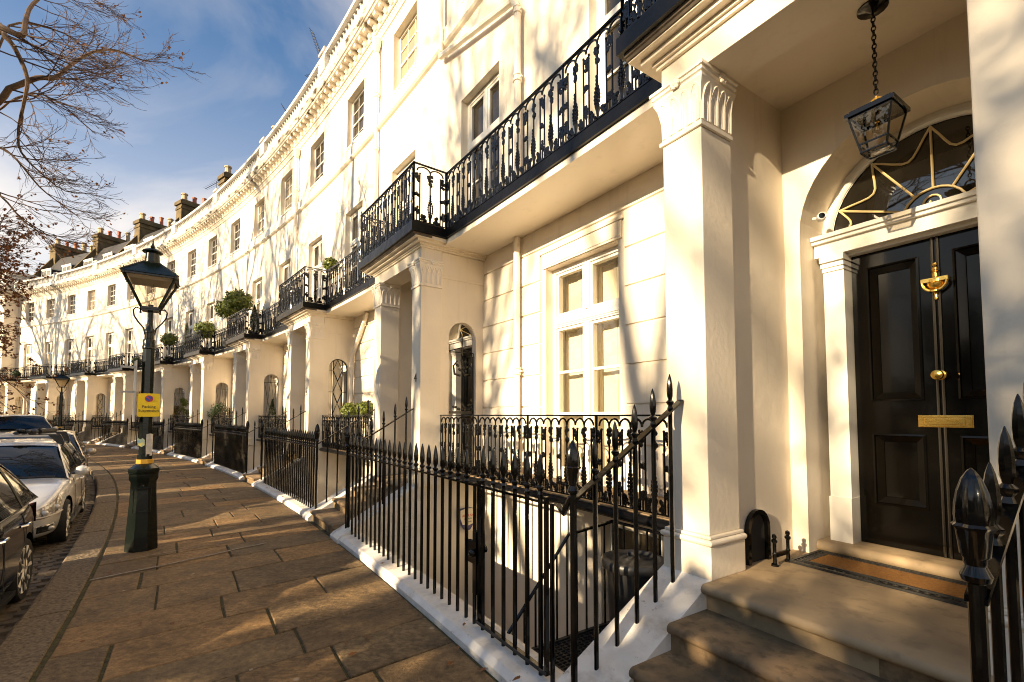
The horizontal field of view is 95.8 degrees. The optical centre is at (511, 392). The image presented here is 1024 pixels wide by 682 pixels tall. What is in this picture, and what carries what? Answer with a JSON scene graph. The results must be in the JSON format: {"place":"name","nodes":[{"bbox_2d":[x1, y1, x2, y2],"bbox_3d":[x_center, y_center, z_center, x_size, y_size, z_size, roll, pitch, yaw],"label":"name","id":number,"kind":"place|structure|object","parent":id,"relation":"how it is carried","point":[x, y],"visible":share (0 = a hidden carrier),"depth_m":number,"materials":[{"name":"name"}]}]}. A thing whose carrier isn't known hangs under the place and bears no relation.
{"place":"outdoors","nodes":[
{"label":"outdoors","id":0,"kind":"place"},
{"bbox_2d":[0,0,353,274],"label":"sky","id":1,"kind":"structure","parent":0,"point":[256,56],"materials":[{"name":"blue"}]},
{"bbox_2d":[29,443,498,681],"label":"pavement","id":2,"kind":"structure","parent":0,"point":[356,604],"depth_m":3.85,"materials":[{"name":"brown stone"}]},
{"bbox_2d":[0,459,116,681],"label":"kerb","id":3,"kind":"structure","parent":2,"relation":"on","point":[27,641],"depth_m":4.05,"materials":[{"name":"stone"}]},
{"bbox_2d":[54,369,70,429],"bbox_3d":[-20.806,0.767,21.318,0.565,3.800,0.565,3,-4,-43],"label":"street lamp","id":4,"kind":"object","parent":2,"relation":"on","point":[62,376],"visible":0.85,"depth_m":21.29,"materials":[{"name":"black metal"}]},
{"bbox_2d":[119,239,180,552],"bbox_3d":[-4.433,-0.004,5.622,0.565,3.800,0.565,2,-3,-34],"label":"street lamp","id":5,"kind":"object","parent":2,"relation":"on","point":[151,270],"visible":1,"depth_m":5.54,"materials":[{"name":"black metal"}]},
{"bbox_2d":[119,360,137,421],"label":"column","id":6,"kind":"structure","parent":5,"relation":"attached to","point":[134,389],"depth_m":5.55,"materials":[{"name":"grey"}]},
{"bbox_2d":[137,438,144,446],"bbox_3d":[-4.426,0.594,5.516,0.075,0.115,0.001,1,-3,-20],"label":"torn sticker","id":7,"kind":"object","parent":5,"relation":"attached to","point":[141,442],"visible":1,"depth_m":5.52,"materials":[{"name":"white paper"}]},
{"bbox_2d":[137,393,159,416],"bbox_3d":[-4.365,0.153,5.558,0.216,0.280,0.009,2,-4,-37],"label":"parking sign","id":8,"kind":"object","parent":5,"relation":"attached to","point":[148,404],"visible":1,"depth_m":5.55,"materials":[{"name":"yellow metal"}]},
{"bbox_2d":[146,433,152,455],"bbox_3d":[-4.361,0.631,5.562,0.013,0.275,0.072,-1,-3,27],"label":"pasted notice","id":9,"kind":"object","parent":5,"relation":"attached to","point":[149,440],"visible":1,"depth_m":5.56,"materials":[{"name":"paper"}]},
{"bbox_2d":[89,540,264,580],"bbox_3d":[-3.753,1.851,5.263,0.560,0.001,1.660,-2,-4,39],"label":"paving mortar","id":10,"kind":"object","parent":2,"relation":"on","point":[173,562],"visible":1,"depth_m":5.10,"materials":[{"name":"concrete"}]},
{"bbox_2d":[6,445,519,680],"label":"fallen leaves","id":11,"kind":"object","parent":2,"relation":"on","point":[447,663],"visible":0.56,"depth_m":3.27,"materials":[{"name":"brown plant"}]},
{"label":"ground","id":12,"kind":"structure","parent":0,"visible":0},
{"bbox_2d":[0,269,38,378],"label":"end pavilion","id":13,"kind":"structure","parent":12,"relation":"on","point":[7,361],"depth_m":35.65,"materials":[{"name":"paint"}]},
{"bbox_2d":[0,238,92,413],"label":"terrace house","id":14,"kind":"structure","parent":12,"relation":"on","point":[39,341],"depth_m":35.04,"materials":[{"name":"beige paint"}]},
{"bbox_2d":[11,370,20,378],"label":"topiary","id":15,"kind":"object","parent":14,"relation":"on","point":[16,373],"visible":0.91,"depth_m":34.01,"materials":[{"name":"green plant"}]},
{"bbox_2d":[25,344,31,378],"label":"window","id":16,"kind":"structure","parent":14,"relation":"in","point":[29,346],"depth_m":35.66,"materials":[{"name":"beige paint"}]},
{"bbox_2d":[25,303,34,321],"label":"window","id":17,"kind":"structure","parent":14,"relation":"in","point":[31,306],"depth_m":35.81,"materials":[{"name":"white glass"}]},
{"bbox_2d":[46,342,52,375],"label":"window","id":18,"kind":"structure","parent":14,"relation":"in","point":[49,344],"depth_m":34.55,"materials":[{"name":"beige paint"}]},
{"bbox_2d":[46,299,54,318],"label":"window","id":19,"kind":"structure","parent":14,"relation":"in","point":[51,302],"depth_m":34.74,"materials":[{"name":"beige glass"}]},
{"bbox_2d":[30,227,133,429],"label":"terrace house","id":20,"kind":"structure","parent":12,"relation":"on","point":[78,286],"depth_m":32.67,"materials":[{"name":"beige paint"}]},
{"bbox_2d":[67,339,73,375],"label":"window","id":21,"kind":"structure","parent":20,"relation":"in","point":[70,342],"depth_m":33.39,"materials":[{"name":"beige paint"}]},
{"bbox_2d":[66,295,75,315],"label":"window","id":22,"kind":"structure","parent":20,"relation":"in","point":[72,298],"depth_m":33.54,"materials":[{"name":"grey glass"}]},
{"bbox_2d":[86,336,93,372],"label":"window","id":23,"kind":"structure","parent":20,"relation":"in","point":[90,339],"depth_m":32.13,"materials":[{"name":"beige paint"}]},
{"bbox_2d":[86,290,95,311],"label":"window","id":24,"kind":"structure","parent":20,"relation":"in","point":[92,294],"depth_m":32.30,"materials":[{"name":"white glass"}]},
{"bbox_2d":[70,213,173,440],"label":"terrace house","id":25,"kind":"structure","parent":12,"relation":"on","point":[118,328],"depth_m":30.02,"materials":[{"name":"white paint"}]},
{"bbox_2d":[65,419,90,442],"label":"area railing","id":26,"kind":"object","parent":25,"relation":"on","point":[75,423],"visible":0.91,"depth_m":27.19,"materials":[{"name":"black metal"}]},
{"bbox_2d":[107,333,113,364],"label":"window","id":27,"kind":"structure","parent":25,"relation":"in","point":[110,335],"depth_m":30.78,"materials":[{"name":"beige paint"}]},
{"bbox_2d":[107,285,115,306],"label":"window","id":28,"kind":"structure","parent":25,"relation":"in","point":[113,288],"depth_m":30.93,"materials":[{"name":"beige paint"}]},
{"bbox_2d":[127,329,132,365],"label":"window","id":29,"kind":"structure","parent":25,"relation":"in","point":[130,331],"depth_m":29.29,"materials":[{"name":"beige paint"}]},
{"bbox_2d":[126,283,134,301],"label":"window","id":30,"kind":"structure","parent":25,"relation":"in","point":[131,297],"depth_m":29.48,"materials":[{"name":"beige paint"}]},
{"bbox_2d":[86,193,206,444],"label":"terrace house","id":31,"kind":"structure","parent":12,"relation":"on","point":[168,247],"depth_m":26.57,"materials":[{"name":"beige paint"}]},
{"bbox_2d":[90,411,112,440],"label":"step railing","id":32,"kind":"object","parent":31,"relation":"on","point":[98,426],"visible":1,"depth_m":26.58,"materials":[{"name":"black metal"}]},
{"bbox_2d":[100,410,122,441],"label":"step railing","id":33,"kind":"object","parent":31,"relation":"on","point":[108,426],"visible":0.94,"depth_m":25.77,"materials":[{"name":"black metal"}]},
{"bbox_2d":[99,420,126,446],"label":"area railing","id":34,"kind":"object","parent":31,"relation":"on","point":[106,424],"visible":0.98,"depth_m":24.31,"materials":[{"name":"black metal"}]},
{"bbox_2d":[167,318,172,356],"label":"window","id":35,"kind":"structure","parent":31,"relation":"in","point":[170,321],"depth_m":26.13,"materials":[{"name":"beige paint"}]},
{"bbox_2d":[121,165,236,449],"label":"terrace house","id":36,"kind":"structure","parent":12,"relation":"on","point":[197,236],"depth_m":23.23,"materials":[{"name":"white paint"}]},
{"bbox_2d":[126,417,139,443],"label":"step railing","id":37,"kind":"object","parent":36,"relation":"on","point":[131,426],"visible":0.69,"depth_m":23.27,"materials":[{"name":"black metal"}]},
{"bbox_2d":[134,421,162,452],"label":"area railing","id":38,"kind":"object","parent":36,"relation":"on","point":[159,436],"visible":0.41,"depth_m":20.26,"materials":[{"name":"black metal"}]},
{"bbox_2d":[159,333,178,360],"bbox_3d":[-17.223,-2.300,23.193,0.826,1.520,0.849,-2,-4,37],"label":"topiary","id":39,"kind":"object","parent":36,"relation":"on","point":[171,339],"visible":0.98,"depth_m":23.05,"materials":[{"name":"green plant"}]},
{"bbox_2d":[172,406,180,421],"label":"leafy shrub","id":40,"kind":"object","parent":36,"relation":"on","point":[176,411],"visible":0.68,"depth_m":23.47,"materials":[{"name":"green plant"}]},
{"bbox_2d":[179,397,188,419],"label":"leafy shrub","id":41,"kind":"object","parent":36,"relation":"on","point":[183,401],"visible":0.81,"depth_m":22.76,"materials":[{"name":"green plant"}]},
{"bbox_2d":[180,322,189,359],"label":"conical shrub","id":42,"kind":"object","parent":36,"relation":"on","point":[186,333],"visible":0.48,"depth_m":22.87,"materials":[{"name":"green plant"}]},
{"bbox_2d":[186,251,195,279],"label":"window","id":43,"kind":"structure","parent":36,"relation":"in","point":[193,255],"depth_m":24.56,"materials":[{"name":"beige paint"}]},
{"bbox_2d":[188,311,193,343],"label":"window","id":44,"kind":"structure","parent":36,"relation":"in","point":[191,314],"depth_m":24.42,"materials":[{"name":"beige paint"}]},
{"bbox_2d":[208,303,214,347],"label":"window","id":45,"kind":"structure","parent":36,"relation":"in","point":[212,311],"depth_m":22.65,"materials":[{"name":"beige paint"}]},
{"bbox_2d":[207,238,216,268],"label":"window","id":46,"kind":"structure","parent":36,"relation":"in","point":[214,243],"depth_m":22.80,"materials":[{"name":"beige paint"}]},
{"bbox_2d":[157,125,273,456],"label":"terrace house","id":47,"kind":"structure","parent":12,"relation":"on","point":[241,209],"depth_m":19.47,"materials":[{"name":"white paint"}]},
{"bbox_2d":[162,410,188,449],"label":"step railing","id":48,"kind":"object","parent":47,"relation":"on","point":[172,427],"visible":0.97,"depth_m":19.76,"materials":[{"name":"black metal"}]},
{"bbox_2d":[169,422,200,461],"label":"area railing","id":49,"kind":"object","parent":47,"relation":"on","point":[191,450],"visible":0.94,"depth_m":17.13,"materials":[{"name":"black metal"}]},
{"bbox_2d":[172,410,199,451],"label":"step railing","id":50,"kind":"object","parent":47,"relation":"on","point":[181,422],"visible":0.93,"depth_m":18.75,"materials":[{"name":"black metal"}]},
{"bbox_2d":[193,320,217,350],"bbox_3d":[-13.314,-2.433,20.018,0.966,1.476,0.951,-1,-3,22],"label":"topiary","id":51,"kind":"object","parent":47,"relation":"on","point":[208,326],"visible":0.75,"depth_m":19.87,"materials":[{"name":"green plant"}]},
{"bbox_2d":[207,402,232,420],"bbox_3d":[-12.341,1.046,19.504,0.949,1.374,0.988,-3,-4,42],"label":"leafy shrub","id":52,"kind":"object","parent":47,"relation":"on","point":[216,409],"visible":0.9,"depth_m":19.37,"materials":[{"name":"green plant"}]},
{"bbox_2d":[214,300,240,346],"bbox_3d":[-11.098,-2.727,18.041,0.974,1.868,0.996,-3,-4,43],"label":"topiary","id":53,"kind":"object","parent":47,"relation":"on","point":[222,311],"visible":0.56,"depth_m":17.84,"materials":[{"name":"green plant"}]},
{"bbox_2d":[230,221,239,255],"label":"window","id":54,"kind":"structure","parent":47,"relation":"in","point":[237,227],"depth_m":20.89,"materials":[{"name":"beige paint"}]},
{"bbox_2d":[255,279,261,333],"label":"window","id":55,"kind":"structure","parent":47,"relation":"in","point":[258,302],"depth_m":18.78,"materials":[{"name":"beige paint"}]},
{"bbox_2d":[253,201,264,239],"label":"window","id":56,"kind":"structure","parent":47,"relation":"in","point":[261,207],"depth_m":18.95,"materials":[{"name":"beige paint"}]},
{"bbox_2d":[194,60,333,470],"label":"terrace house","id":57,"kind":"structure","parent":12,"relation":"on","point":[296,153],"depth_m":15.46,"materials":[{"name":"paint"}]},
{"bbox_2d":[200,408,232,457],"bbox_3d":[-10.294,1.450,16.112,0.090,1.845,0.965,-3,-4,44],"label":"step railing","id":58,"kind":"object","parent":57,"relation":"on","point":[202,423],"visible":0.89,"depth_m":15.90,"materials":[{"name":"black metal"}]},
{"bbox_2d":[208,423,248,478],"bbox_3d":[-8.099,1.641,13.214,0.328,1.460,4.221,3,-4,-43],"label":"area railing","id":59,"kind":"object","parent":57,"relation":"on","point":[230,450],"visible":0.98,"depth_m":13.08,"materials":[{"name":"black metal"}]},
{"bbox_2d":[212,407,245,460],"bbox_3d":[-9.206,1.397,15.025,0.965,1.845,0.090,3,-4,-44],"label":"step railing","id":60,"kind":"object","parent":57,"relation":"on","point":[213,423],"visible":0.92,"depth_m":14.93,"materials":[{"name":"black metal"}]},
{"bbox_2d":[221,288,253,312],"bbox_3d":[-10.070,-2.849,17.043,1.048,2.013,1.093,-3,-4,44],"label":"topiary","id":61,"kind":"object","parent":57,"relation":"on","point":[237,300],"visible":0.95,"depth_m":16.84,"materials":[{"name":"green plant"}]},
{"bbox_2d":[247,305,259,334],"bbox_3d":[-9.047,-2.494,16.253,0.474,1.227,0.458,3,-4,-45],"label":"conical shrub","id":62,"kind":"object","parent":57,"relation":"on","point":[256,317],"visible":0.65,"depth_m":16.22,"materials":[{"name":"green plant"}]},
{"bbox_2d":[264,399,275,430],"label":"conical shrub","id":63,"kind":"object","parent":57,"relation":"on","point":[271,406],"visible":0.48,"depth_m":15.45,"materials":[{"name":"green plant"}]},
{"bbox_2d":[279,175,291,217],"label":"window","id":64,"kind":"structure","parent":57,"relation":"in","point":[288,183],"depth_m":16.87,"materials":[{"name":"beige paint"}]},
{"bbox_2d":[282,262,289,296],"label":"window","id":65,"kind":"structure","parent":57,"relation":"in","point":[286,268],"depth_m":16.76,"materials":[{"name":"beige paint"}]},
{"bbox_2d":[309,139,323,190],"bbox_3d":[-6.043,-7.216,14.530,0.268,1.460,1.156,3,-4,-44],"label":"window","id":66,"kind":"structure","parent":57,"relation":"in","point":[319,151],"depth_m":14.74,"materials":[{"name":"beige paint"}]},
{"bbox_2d":[312,239,321,303],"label":"window","id":67,"kind":"structure","parent":57,"relation":"in","point":[317,247],"depth_m":14.59,"materials":[{"name":"beige paint"}]},
{"bbox_2d":[238,0,433,504],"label":"terrace house","id":68,"kind":"structure","parent":12,"relation":"on","point":[375,84],"depth_m":11.20,"materials":[{"name":"paint"}]},
{"bbox_2d":[246,406,286,473],"bbox_3d":[-6.361,1.247,11.973,0.965,1.845,0.090,2,-4,-41],"label":"step railing","id":69,"kind":"object","parent":68,"relation":"on","point":[247,426],"visible":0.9,"depth_m":11.78,"materials":[{"name":"black metal"}]},
{"bbox_2d":[260,405,305,479],"bbox_3d":[-5.352,1.190,10.811,0.965,1.845,0.090,2,-4,-40],"label":"step railing","id":70,"kind":"object","parent":68,"relation":"on","point":[263,427],"visible":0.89,"depth_m":10.73,"materials":[{"name":"black metal"}]},
{"bbox_2d":[256,427,315,515],"bbox_3d":[-4.377,1.430,8.926,0.328,1.460,4.221,2,-4,-39],"label":"area railing","id":71,"kind":"object","parent":68,"relation":"on","point":[295,500],"visible":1,"depth_m":8.68,"materials":[{"name":"black metal"}]},
{"bbox_2d":[322,256,339,302],"bbox_3d":[-4.709,-2.808,11.995,0.439,1.436,0.449,2,-4,-41],"label":"topiary","id":72,"kind":"object","parent":68,"relation":"on","point":[328,263],"visible":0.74,"depth_m":11.90,"materials":[{"name":"green plant"}]},
{"bbox_2d":[340,402,357,426],"bbox_3d":[-3.782,0.754,10.764,0.469,1.100,0.463,2,-4,-40],"label":"topiary","id":73,"kind":"object","parent":68,"relation":"on","point":[347,407],"visible":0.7,"depth_m":10.67,"materials":[{"name":"green plant"}]},
{"bbox_2d":[346,88,363,151],"bbox_3d":[-4.087,-7.324,12.313,0.233,1.460,1.153,2,-4,-40],"label":"window","id":74,"kind":"structure","parent":68,"relation":"in","point":[358,104],"depth_m":12.52,"materials":[{"name":"beige paint"}]},
{"bbox_2d":[350,205,362,283],"bbox_3d":[-4.029,-3.467,12.173,0.103,2.780,1.153,2,-4,-40],"label":"window","id":75,"kind":"structure","parent":68,"relation":"in","point":[355,219],"depth_m":12.42,"materials":[{"name":"beige paint"}]},
{"bbox_2d":[355,400,372,420],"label":"topiary","id":76,"kind":"object","parent":68,"relation":"on","point":[362,405],"visible":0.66,"depth_m":9.93,"materials":[{"name":"green plant"}]},
{"bbox_2d":[392,13,416,95],"bbox_3d":[-2.264,-7.434,10.093,0.268,1.460,1.156,2,-4,-40],"label":"window","id":77,"kind":"structure","parent":68,"relation":"in","point":[408,40],"depth_m":10.28,"materials":[{"name":"beige paint"}]},
{"bbox_2d":[397,158,414,219],"bbox_3d":[-2.205,-3.576,9.952,0.135,2.780,1.154,2,-4,-40],"label":"window","id":78,"kind":"structure","parent":68,"relation":"in","point":[412,160],"depth_m":10.18,"materials":[{"name":"beige paint"}]},
{"bbox_2d":[302,0,668,647],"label":"terrace house","id":79,"kind":"structure","parent":12,"relation":"on","point":[518,288],"depth_m":6.09,"materials":[{"name":"paint"}]},
{"bbox_2d":[315,399,374,508],"bbox_3d":[-2.733,1.030,7.564,0.965,1.845,0.090,2,-4,-37],"label":"step railing","id":80,"kind":"object","parent":79,"relation":"on","point":[317,431],"visible":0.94,"depth_m":7.41,"materials":[{"name":"black metal"}]},
{"bbox_2d":[344,397,413,528],"bbox_3d":[-1.810,0.970,6.333,0.965,1.845,0.090,2,-3,-36],"label":"step railing","id":81,"kind":"object","parent":79,"relation":"on","point":[347,433],"visible":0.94,"depth_m":6.27,"materials":[{"name":"black metal"}]},
{"bbox_2d":[339,435,569,681],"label":"area railing","id":82,"kind":"object","parent":79,"relation":"on","point":[498,652],"visible":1,"depth_m":3.43,"materials":[{"name":"black metal"}]},
{"bbox_2d":[460,507,472,529],"bbox_3d":[-0.664,1.882,6.861,0.264,0.333,0.054,2,-3,-36],"label":"alarm box","id":83,"kind":"object","parent":79,"relation":"attached to","point":[470,517],"visible":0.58,"depth_m":6.85,"materials":[{"name":"white plastic"}]},
{"bbox_2d":[461,348,471,463],"bbox_3d":[-0.624,0.260,8.000,0.065,2.095,0.954,2,-4,-37],"label":"front door","id":84,"kind":"structure","parent":79,"relation":"in","point":[465,381],"depth_m":8.26,"materials":[{"name":"black wood"}]},
{"bbox_2d":[468,72,498,207],"bbox_3d":[-0.409,-3.692,7.598,0.103,2.780,1.153,2,-3,-36],"label":"window","id":85,"kind":"structure","parent":79,"relation":"in","point":[483,110],"depth_m":7.69,"materials":[{"name":"beige paint"}]},
{"bbox_2d":[507,520,663,671],"bbox_3d":[0.848,1.576,3.373,1.750,1.084,0.770,2,-3,-34],"label":"metal area stair","id":86,"kind":"object","parent":79,"relation":"attached to","point":[585,638],"visible":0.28,"depth_m":3.50,"materials":[{"name":"black metal"}]},
{"bbox_2d":[601,549,663,621],"bbox_3d":[0.878,1.505,3.321,0.464,0.699,0.464,2,-3,-33],"label":"dustbin","id":87,"kind":"object","parent":86,"relation":"on","point":[626,576],"visible":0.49,"depth_m":3.23,"materials":[{"name":"grey plastic"}]},
{"bbox_2d":[553,245,620,484],"bbox_3d":[1.008,-0.285,5.606,0.324,2.720,1.317,2,-3,-35],"label":"window","id":88,"kind":"structure","parent":79,"relation":"in","point":[586,360],"depth_m":5.61,"materials":[{"name":"beige paint"}]},
{"bbox_2d":[597,0,656,115],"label":"window","id":89,"kind":"structure","parent":79,"relation":"in","point":[605,8],"depth_m":5.43,"materials":[{"name":"beige paint"}]},
{"bbox_2d":[610,525,663,556],"bbox_3d":[1.347,2.252,4.679,0.268,1.680,1.057,2,-3,-36],"label":"window","id":90,"kind":"structure","parent":79,"relation":"in","point":[629,534],"depth_m":4.95,"materials":[{"name":"black glass"}]},
{"bbox_2d":[556,0,1023,681],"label":"terrace house","id":91,"kind":"structure","parent":12,"relation":"on","point":[846,374],"depth_m":3.01,"materials":[{"name":"paint"}]},
{"bbox_2d":[565,374,682,681],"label":"step railing","id":92,"kind":"object","parent":91,"relation":"on","point":[572,467],"visible":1,"depth_m":2.65,"materials":[{"name":"black metal"}]},
{"bbox_2d":[744,509,770,565],"bbox_3d":[1.681,0.979,3.162,0.270,0.355,0.030,2,-3,-33],"label":"boot scraper niche","id":93,"kind":"object","parent":91,"relation":"attached to","point":[758,538],"visible":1,"depth_m":3.17,"materials":[{"name":"black metal"}]},
{"bbox_2d":[771,530,790,566],"bbox_3d":[1.815,1.048,3.116,0.218,0.212,0.048,2,-3,-33],"label":"boot scraper","id":94,"kind":"object","parent":91,"relation":"on","point":[786,551],"visible":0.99,"depth_m":3.10,"materials":[{"name":"black metal"}]},
{"bbox_2d":[812,212,825,221],"bbox_3d":[2.307,-1.311,3.470,0.087,0.064,0.091,-2,-3,28],"label":"security camera","id":95,"kind":"object","parent":91,"relation":"attached to","point":[821,217],"visible":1,"depth_m":3.44,"materials":[{"name":"white plastic"}]},
{"bbox_2d":[844,0,910,159],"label":"hanging lantern","id":96,"kind":"object","parent":91,"relation":"hanging from","point":[876,111],"visible":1,"depth_m":2.66,"materials":[{"name":"black metal"}]},
{"bbox_2d":[790,549,989,607],"bbox_3d":[2.363,1.128,2.806,0.452,0.018,1.102,2,-3,-32],"label":"doormat","id":97,"kind":"object","parent":91,"relation":"on","point":[943,589],"visible":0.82,"depth_m":2.83,"materials":[{"name":"brown fabric"}]},
{"bbox_2d":[851,226,989,560],"bbox_3d":[2.787,0.015,3.006,0.134,2.095,0.955,2,-3,-32],"label":"front door","id":98,"kind":"structure","parent":91,"relation":"in","point":[921,397],"depth_m":3.11,"materials":[{"name":"black wood"}]},
{"bbox_2d":[950,383,1023,681],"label":"step railing","id":99,"kind":"object","parent":91,"relation":"on","point":[988,509],"visible":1,"depth_m":1.24,"materials":[{"name":"black metal"}]},
{"label":"road","id":100,"kind":"structure","parent":0,"visible":0},
{"bbox_2d":[0,414,57,432],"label":"parked car","id":101,"kind":"object","parent":100,"relation":"on","point":[10,422],"visible":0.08,"depth_m":18.30,"materials":[{"name":"grey paint"}]},
{"bbox_2d":[0,428,89,543],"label":"parked car","id":102,"kind":"object","parent":100,"relation":"on","point":[52,472],"visible":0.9,"depth_m":6.59,"materials":[{"name":"white paint"}]},
{"bbox_2d":[0,430,96,475],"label":"parked car","id":103,"kind":"object","parent":100,"relation":"on","point":[77,442],"visible":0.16,"depth_m":10.19,"materials":[{"name":"beige paint"}]},
{"bbox_2d":[0,473,96,638],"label":"gutter","id":104,"kind":"object","parent":100,"relation":"on","point":[2,637],"depth_m":4.95,"materials":[{"name":"stone"}]},
{"bbox_2d":[0,464,37,610],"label":"parked car","id":105,"kind":"object","parent":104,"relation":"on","point":[17,511],"visible":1,"depth_m":4.13,"materials":[{"name":"black paint"}]},
{"bbox_2d":[0,473,94,642],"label":"gutter setts","id":106,"kind":"structure","parent":104,"relation":"on","point":[44,555],"depth_m":5.49,"materials":[{"name":"stone"}]},
{"label":"garden ground","id":107,"kind":"structure","parent":0,"visible":0},
{"bbox_2d":[0,176,75,423],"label":"copper tree","id":108,"kind":"object","parent":107,"relation":"on","point":[7,246],"visible":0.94,"depth_m":20.49,"materials":[{"name":"brown plant"}]},
{"bbox_2d":[0,0,207,262],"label":"plane tree","id":109,"kind":"object","parent":107,"relation":"on","point":[27,81],"visible":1,"depth_m":8.03,"materials":[{"name":"brown plant"}]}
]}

